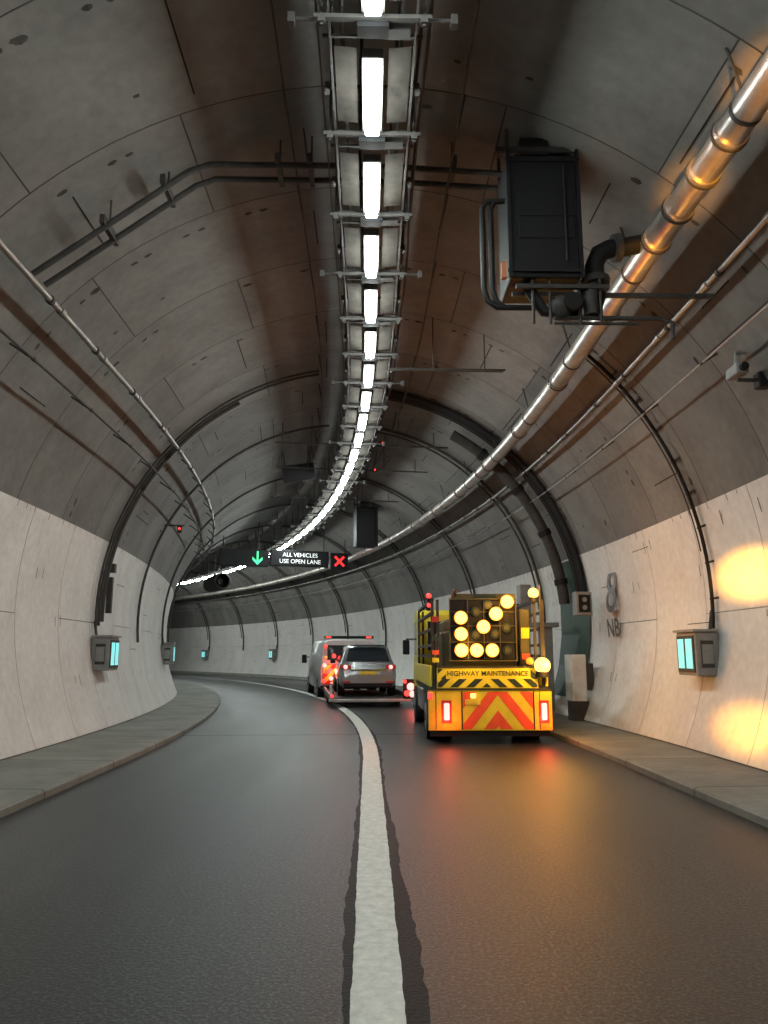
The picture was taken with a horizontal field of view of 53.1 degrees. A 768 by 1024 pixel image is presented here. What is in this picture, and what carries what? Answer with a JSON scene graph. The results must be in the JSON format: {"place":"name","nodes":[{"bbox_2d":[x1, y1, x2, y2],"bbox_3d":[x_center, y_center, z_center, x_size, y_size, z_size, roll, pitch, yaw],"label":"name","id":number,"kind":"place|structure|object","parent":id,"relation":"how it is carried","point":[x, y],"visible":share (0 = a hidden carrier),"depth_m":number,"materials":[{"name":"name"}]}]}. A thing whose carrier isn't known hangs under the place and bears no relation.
{"place":"outdoors","nodes":[
{"label":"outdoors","id":0,"kind":"place"},
{"bbox_2d":[0,680,219,817],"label":"pavement","id":1,"kind":"structure","parent":0,"point":[30,778],"depth_m":12.12,"materials":[{"name":"concrete"}]},
{"bbox_2d":[0,491,176,758],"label":"tunnel wall","id":2,"kind":"structure","parent":1,"relation":"on","point":[46,699],"depth_m":14.26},
{"bbox_2d":[105,564,116,612],"bbox_3d":[-6.088,1.409,17.202,0.160,1.700,0.160,1,-11,-5],"label":"junction box","id":3,"kind":"object","parent":2,"relation":"attached to","point":[109,600],"visible":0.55,"depth_m":17.08,"materials":[{"name":"metal"}]},
{"bbox_2d":[0,0,767,771],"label":"tunnel lining","id":4,"kind":"object","parent":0,"point":[186,312],"visible":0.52,"depth_m":11.26,"materials":[{"name":"concrete"}]},
{"bbox_2d":[0,328,203,582],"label":"conduit","id":5,"kind":"object","parent":4,"relation":"attached to","point":[18,347],"visible":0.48,"depth_m":13.09,"materials":[{"name":"metal"}]},
{"bbox_2d":[91,621,121,670],"bbox_3d":[-5.975,2.909,16.396,0.520,1.155,0.810,1,-11,-4],"label":"emergency panel box","id":6,"kind":"object","parent":4,"relation":"attached to","point":[104,652],"visible":0.92,"depth_m":16.04,"materials":[{"name":"metal"}]},
{"bbox_2d":[0,239,215,573],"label":"conduit","id":7,"kind":"object","parent":4,"relation":"attached to","point":[61,312],"visible":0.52,"depth_m":11.83,"materials":[{"name":"metal"}]},
{"bbox_2d":[161,636,175,664],"bbox_3d":[-7.424,4.747,26.314,0.520,1.155,0.810,2,-11,-11],"label":"emergency panel box","id":8,"kind":"object","parent":4,"relation":"attached to","point":[168,653],"visible":0.76,"depth_m":25.94,"materials":[{"name":"metal"}]},
{"bbox_2d":[160,525,184,532],"bbox_3d":[-5.865,0.457,21.151,0.730,0.210,0.170,1,-11,-7],"label":"traffic signal","id":9,"kind":"object","parent":4,"relation":"attached to","point":[179,528],"visible":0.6,"depth_m":21.13,"materials":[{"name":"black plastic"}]},
{"bbox_2d":[180,585,209,650],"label":"ring conduit","id":10,"kind":"object","parent":4,"relation":"attached to","point":[186,590],"visible":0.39,"depth_m":67.08,"materials":[{"name":"metal"}]},
{"bbox_2d":[201,646,208,657],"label":"emergency panel box","id":11,"kind":"object","parent":4,"relation":"attached to","point":[205,653],"visible":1,"depth_m":66.80,"materials":[{"name":"metal"}]},
{"bbox_2d":[94,370,318,634],"bbox_3d":[-3.850,-0.246,17.212,4.695,6.132,0.563,1,-11,-4],"label":"ring conduit","id":12,"kind":"object","parent":4,"relation":"attached to","point":[126,513],"visible":0.97,"depth_m":17.18,"materials":[{"name":"metal"}]},
{"bbox_2d":[185,570,243,650],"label":"ring conduit","id":13,"kind":"object","parent":4,"relation":"attached to","point":[235,611],"visible":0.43,"depth_m":62.13,"materials":[{"name":"metal"}]},
{"bbox_2d":[203,556,230,592],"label":"jet fan","id":14,"kind":"object","parent":4,"relation":"attached to","point":[219,581],"visible":0.95,"depth_m":47.54},
{"bbox_2d":[195,561,277,649],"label":"ring conduit","id":15,"kind":"object","parent":4,"relation":"attached to","point":[239,572],"visible":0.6,"depth_m":56.80,"materials":[{"name":"metal"}]},
{"bbox_2d":[191,0,321,567],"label":"conduit","id":16,"kind":"object","parent":4,"relation":"on","point":[289,125],"visible":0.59,"depth_m":11.38,"materials":[{"name":"metal"}]},
{"bbox_2d":[200,552,313,646],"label":"ring conduit","id":17,"kind":"object","parent":4,"relation":"attached to","point":[275,567],"visible":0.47,"depth_m":51.40,"materials":[{"name":"metal"}]},
{"bbox_2d":[31,136,502,287],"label":"conduit bridge","id":18,"kind":"structure","parent":4,"relation":"on","point":[310,165],"depth_m":9.64,"materials":[{"name":"metal"}]},
{"bbox_2d":[193,540,348,635],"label":"ring conduit","id":19,"kind":"object","parent":4,"relation":"attached to","point":[288,548],"visible":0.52,"depth_m":46.02,"materials":[{"name":"metal"}]},
{"bbox_2d":[268,645,277,658],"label":"emergency panel box","id":20,"kind":"object","parent":4,"relation":"attached to","point":[272,653],"visible":1,"depth_m":56.55,"materials":[{"name":"metal"}]},
{"bbox_2d":[173,525,386,646],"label":"ring conduit","id":21,"kind":"object","parent":4,"relation":"attached to","point":[319,535],"visible":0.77,"depth_m":40.29,"materials":[{"name":"metal"}]},
{"bbox_2d":[219,521,347,570],"bbox_3d":[-4.867,1.577,38.034,6.400,2.422,0.520,3,-11,-18],"label":"lane control gantry","id":22,"kind":"object","parent":4,"relation":"on","point":[286,558],"visible":1,"depth_m":37.68,"materials":[{"name":"black metal"}]},
{"bbox_2d":[167,503,426,642],"bbox_3d":[-3.428,2.709,33.429,11.279,6.234,0.447,3,-11,-15],"label":"ring conduit","id":23,"kind":"object","parent":4,"relation":"attached to","point":[379,531],"visible":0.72,"depth_m":33.78,"materials":[{"name":"metal"}]},
{"bbox_2d":[282,447,315,482],"bbox_3d":[-2.692,-1.494,24.351,1.071,1.198,0.120,2,-11,-9],"label":"overhead sign","id":24,"kind":"object","parent":4,"relation":"attached to","point":[294,474],"visible":0.85,"depth_m":24.25,"materials":[{"name":"black plastic"}]},
{"bbox_2d":[178,0,457,583],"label":"ceiling light row","id":25,"kind":"object","parent":4,"relation":"attached to","point":[373,21],"visible":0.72,"depth_m":9.57,"materials":[{"name":"grey metal"}]},
{"bbox_2d":[161,472,475,644],"bbox_3d":[-2.020,1.648,27.703,11.279,6.234,0.447,2,-11,-11],"label":"ring conduit","id":26,"kind":"object","parent":4,"relation":"attached to","point":[361,480],"visible":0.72,"depth_m":28.38,"materials":[{"name":"metal"}]},
{"bbox_2d":[187,0,479,576],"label":"conduit","id":27,"kind":"object","parent":4,"relation":"attached to","point":[463,96],"visible":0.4,"depth_m":10.63,"materials":[{"name":"metal"}]},
{"bbox_2d":[136,424,545,642],"bbox_3d":[-1.008,0.553,21.795,11.279,6.234,0.447,1,-11,-7],"label":"ring conduit","id":28,"kind":"object","parent":4,"relation":"attached to","point":[488,488],"visible":0.78,"depth_m":22.16,"materials":[{"name":"metal"}]},
{"bbox_2d":[353,496,381,548],"bbox_3d":[-0.594,0.392,31.556,1.450,2.170,0.775,2,-11,-13],"label":"valve cabinet","id":29,"kind":"object","parent":4,"relation":"on","point":[365,534],"visible":0.93,"depth_m":31.17,"materials":[{"name":"black metal"}]},
{"bbox_2d":[270,318,505,502],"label":"conduit bridge","id":30,"kind":"structure","parent":4,"relation":"on","point":[440,370],"depth_m":21.07,"materials":[{"name":"metal"}]},
{"bbox_2d":[171,211,767,604],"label":"conduit","id":31,"kind":"object","parent":4,"relation":"attached to","point":[733,255],"visible":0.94,"depth_m":12.44,"materials":[{"name":"metal"}]},
{"bbox_2d":[172,47,767,600],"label":"fire main pipe","id":32,"kind":"object","parent":4,"relation":"attached to","point":[732,127],"visible":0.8,"depth_m":9.19,"materials":[{"name":"metal"}]},
{"bbox_2d":[174,304,767,611],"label":"conduit","id":33,"kind":"object","parent":4,"relation":"attached to","point":[709,357],"visible":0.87,"depth_m":13.51,"materials":[{"name":"metal"}]},
{"bbox_2d":[371,389,586,603],"bbox_3d":[2.207,-0.270,19.513,5.461,5.460,1.291,1,-11,-5],"label":"cable bundle","id":34,"kind":"object","parent":4,"relation":"attached to","point":[504,475],"visible":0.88,"depth_m":19.52,"materials":[{"name":"black plastic"}]},
{"bbox_2d":[479,129,713,339],"bbox_3d":[2.580,-3.404,9.485,2.834,2.850,0.782,0,-11,0],"label":"valve cabinet","id":35,"kind":"object","parent":4,"relation":"on","point":[537,200],"visible":0.98,"depth_m":9.17,"materials":[{"name":"black metal"}]},
{"bbox_2d":[585,354,718,628],"bbox_3d":[4.334,-0.485,12.812,2.111,4.804,0.319,0,-11,-1],"label":"ring conduit","id":36,"kind":"object","parent":4,"relation":"attached to","point":[650,424],"visible":0.89,"depth_m":12.82,"materials":[{"name":"black plastic"}]},
{"bbox_2d":[673,610,718,675],"bbox_3d":[5.144,2.197,12.553,0.535,1.155,0.819,0,-11,0],"label":"emergency panel box","id":37,"kind":"object","parent":4,"relation":"attached to","point":[697,652],"visible":0.94,"depth_m":12.21,"materials":[{"name":"metal"}]},
{"bbox_2d":[726,350,767,389],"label":"cctv camera","id":38,"kind":"object","parent":4,"relation":"attached to","point":[737,371],"visible":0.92,"depth_m":9.81,"materials":[{"name":"black plastic"}]},
{"bbox_2d":[0,673,767,1023],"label":"road","id":39,"kind":"structure","parent":0,"point":[264,851],"depth_m":5.45,"materials":[{"name":"grey asphalt"}]},
{"bbox_2d":[302,636,375,696],"bbox_3d":[-1.825,6.329,31.677,2.860,2.300,5.700,2,-11,-11],"label":"recovery van","id":40,"kind":"object","parent":39,"relation":"on","point":[321,670],"visible":0.62,"depth_m":29.20,"materials":[{"name":"white paint"}]},
{"bbox_2d":[324,679,413,702],"bbox_3d":[-0.630,6.044,26.162,2.690,0.850,5.340,1,-11,-6],"label":"car transport trailer","id":41,"kind":"object","parent":39,"relation":"on","point":[406,694],"visible":0.92,"depth_m":23.82,"materials":[{"name":"metal"}]},
{"bbox_2d":[330,645,395,694],"bbox_3d":[-0.726,5.401,26.505,2.180,1.640,4.485,1,-11,-6],"label":"silver suv","id":42,"kind":"object","parent":41,"relation":"on","point":[365,666],"visible":1,"depth_m":24.51,"materials":[{"name":"paint"}]},
{"bbox_2d":[403,585,552,737],"bbox_3d":[1.833,3.353,17.270,2.680,2.900,6.550,0,-11,0],"label":"highway maintenance truck","id":43,"kind":"object","parent":39,"relation":"on","point":[477,672],"visible":1,"depth_m":14.22,"materials":[{"name":"metal"}]},
{"bbox_2d":[170,671,767,827],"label":"pavement","id":44,"kind":"structure","parent":0,"point":[741,790],"depth_m":10.62,"materials":[{"name":"concrete"}]},
{"bbox_2d":[166,475,767,770],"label":"tunnel wall","id":45,"kind":"structure","parent":44,"relation":"on","point":[651,691],"depth_m":14.46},
{"bbox_2d":[555,557,590,696],"bbox_3d":[4.693,2.942,19.527,0.326,3.389,2.128,1,-11,-6],"label":"emergency exit door","id":46,"kind":"structure","parent":45,"relation":"attached to","point":[576,634],"depth_m":19.74,"materials":[{"name":"grey metal"}]},
{"bbox_2d":[572,592,592,615],"bbox_3d":[4.578,2.120,17.748,0.370,0.540,0.330,1,-11,-5],"label":"indicator sign","id":47,"kind":"object","parent":45,"relation":"attached to","point":[582,603],"visible":1,"depth_m":17.61,"materials":[{"name":"black plastic"}]},
{"bbox_2d":[606,572,619,636],"bbox_3d":[5.041,2.003,17.004,0.078,1.490,0.708,1,-11,-4],"label":"wall number","id":48,"kind":"object","parent":45,"relation":"attached to","point":[611,590],"depth_m":16.97,"materials":[{"name":"paint"}]},
{"bbox_2d":[516,585,558,713],"bbox_3d":[3.893,3.547,20.017,1.250,3.280,0.500,1,-11,-6],"label":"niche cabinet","id":49,"kind":"object","parent":44,"relation":"on","point":[522,594],"visible":0.38,"depth_m":19.94,"materials":[{"name":"metal"}]},
{"bbox_2d":[564,655,593,720],"bbox_3d":[4.552,4.061,17.822,0.550,1.490,0.512,1,-11,-5],"label":"wall cabinet","id":50,"kind":"object","parent":44,"relation":"on","point":[579,677],"depth_m":17.63,"materials":[{"name":"metal"}]}
]}

